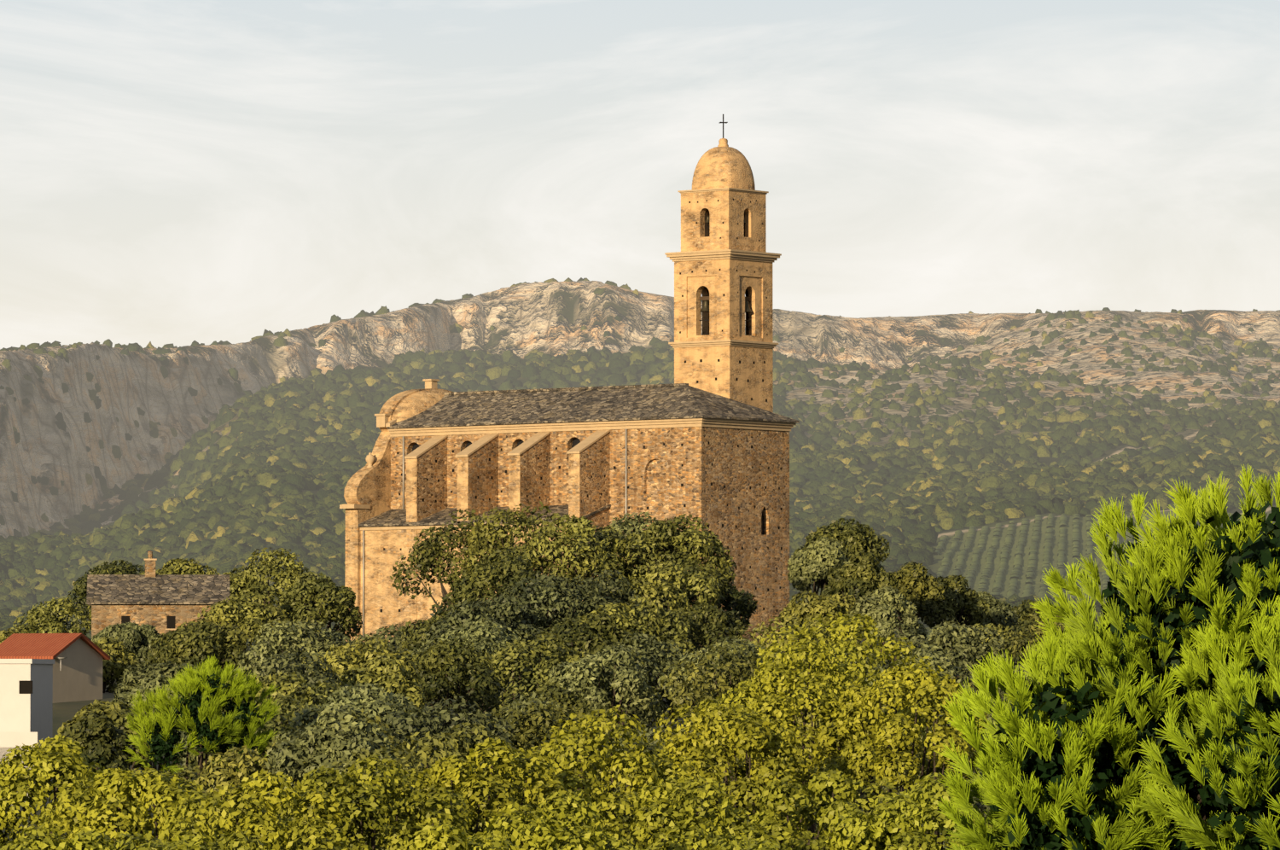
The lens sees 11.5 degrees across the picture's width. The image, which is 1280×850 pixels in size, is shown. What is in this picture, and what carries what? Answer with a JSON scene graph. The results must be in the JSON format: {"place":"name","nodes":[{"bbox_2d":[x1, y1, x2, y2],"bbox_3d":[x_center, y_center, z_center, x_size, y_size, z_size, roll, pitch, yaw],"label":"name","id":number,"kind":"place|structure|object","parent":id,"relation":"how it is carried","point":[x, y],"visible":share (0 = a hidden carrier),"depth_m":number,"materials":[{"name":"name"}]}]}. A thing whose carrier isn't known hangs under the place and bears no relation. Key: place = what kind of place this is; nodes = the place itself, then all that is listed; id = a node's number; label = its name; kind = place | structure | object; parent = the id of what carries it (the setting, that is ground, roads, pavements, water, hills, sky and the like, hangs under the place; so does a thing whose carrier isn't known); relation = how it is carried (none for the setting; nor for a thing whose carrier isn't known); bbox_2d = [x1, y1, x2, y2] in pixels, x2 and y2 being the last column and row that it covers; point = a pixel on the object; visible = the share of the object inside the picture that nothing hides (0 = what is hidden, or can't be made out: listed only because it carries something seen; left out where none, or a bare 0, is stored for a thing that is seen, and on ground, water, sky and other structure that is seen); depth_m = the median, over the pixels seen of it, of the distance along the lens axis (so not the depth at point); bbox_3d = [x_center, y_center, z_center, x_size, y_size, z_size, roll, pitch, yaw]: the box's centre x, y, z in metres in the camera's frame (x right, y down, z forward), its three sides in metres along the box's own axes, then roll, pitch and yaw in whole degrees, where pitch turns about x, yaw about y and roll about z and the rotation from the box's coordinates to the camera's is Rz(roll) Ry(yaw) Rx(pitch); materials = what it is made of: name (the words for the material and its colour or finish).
{"place":"outdoors","nodes":[
{"label":"outdoors","id":0,"kind":"place"},
{"bbox_2d":[0,280,1279,841],"bbox_3d":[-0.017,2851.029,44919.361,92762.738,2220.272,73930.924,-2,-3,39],"label":"mountain","id":1,"kind":"structure","parent":0,"point":[551,318],"depth_m":2401.40,"materials":[{"name":"grey stone"}]},
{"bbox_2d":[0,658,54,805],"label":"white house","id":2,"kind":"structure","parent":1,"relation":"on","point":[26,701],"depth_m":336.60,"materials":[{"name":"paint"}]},
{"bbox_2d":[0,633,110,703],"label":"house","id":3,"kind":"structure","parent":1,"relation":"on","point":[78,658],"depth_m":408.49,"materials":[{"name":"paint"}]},
{"bbox_2d":[86,551,229,671],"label":"stone house","id":4,"kind":"structure","parent":1,"relation":"on","point":[164,603],"depth_m":448.67,"materials":[{"name":"stone"}]},
{"bbox_2d":[0,611,999,849],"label":"bushes","id":5,"kind":"object","parent":1,"relation":"on","point":[660,793],"depth_m":162.48,"materials":[{"name":"green plant"}]},
{"bbox_2d":[0,500,1069,849],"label":"trees","id":6,"kind":"object","parent":1,"relation":"on","point":[500,567],"depth_m":428.17,"materials":[{"name":"green plant"}]},
{"bbox_2d":[339,114,799,648],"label":"church","id":7,"kind":"structure","parent":1,"relation":"on","point":[705,437],"depth_m":492.68,"materials":[{"name":"stone"}]},
{"bbox_2d":[91,511,1071,849],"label":"olive trees","id":8,"kind":"object","parent":1,"relation":"on","point":[317,741],"depth_m":387.58,"materials":[{"name":"green plant"}]},
{"bbox_2d":[0,277,1279,645],"bbox_3d":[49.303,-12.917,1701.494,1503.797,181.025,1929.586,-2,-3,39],"label":"maquis shrubs","id":9,"kind":"object","parent":1,"relation":"on","point":[911,508],"visible":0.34,"depth_m":1893.30,"materials":[{"name":"green plant"}]},
{"bbox_2d":[124,463,1279,849],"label":"pines","id":10,"kind":"object","parent":1,"relation":"on","point":[1179,649],"depth_m":118.75,"materials":[{"name":"green plant"}]},
{"bbox_2d":[932,512,1267,599],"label":"vineyard rows","id":11,"kind":"object","parent":1,"relation":"on","point":[1018,558],"visible":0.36,"depth_m":1167.78,"materials":[{"name":"green plant"}]},
{"bbox_2d":[0,0,1279,349],"label":"sky","id":12,"kind":"structure","parent":0,"point":[178,172],"materials":[{"name":"white"}]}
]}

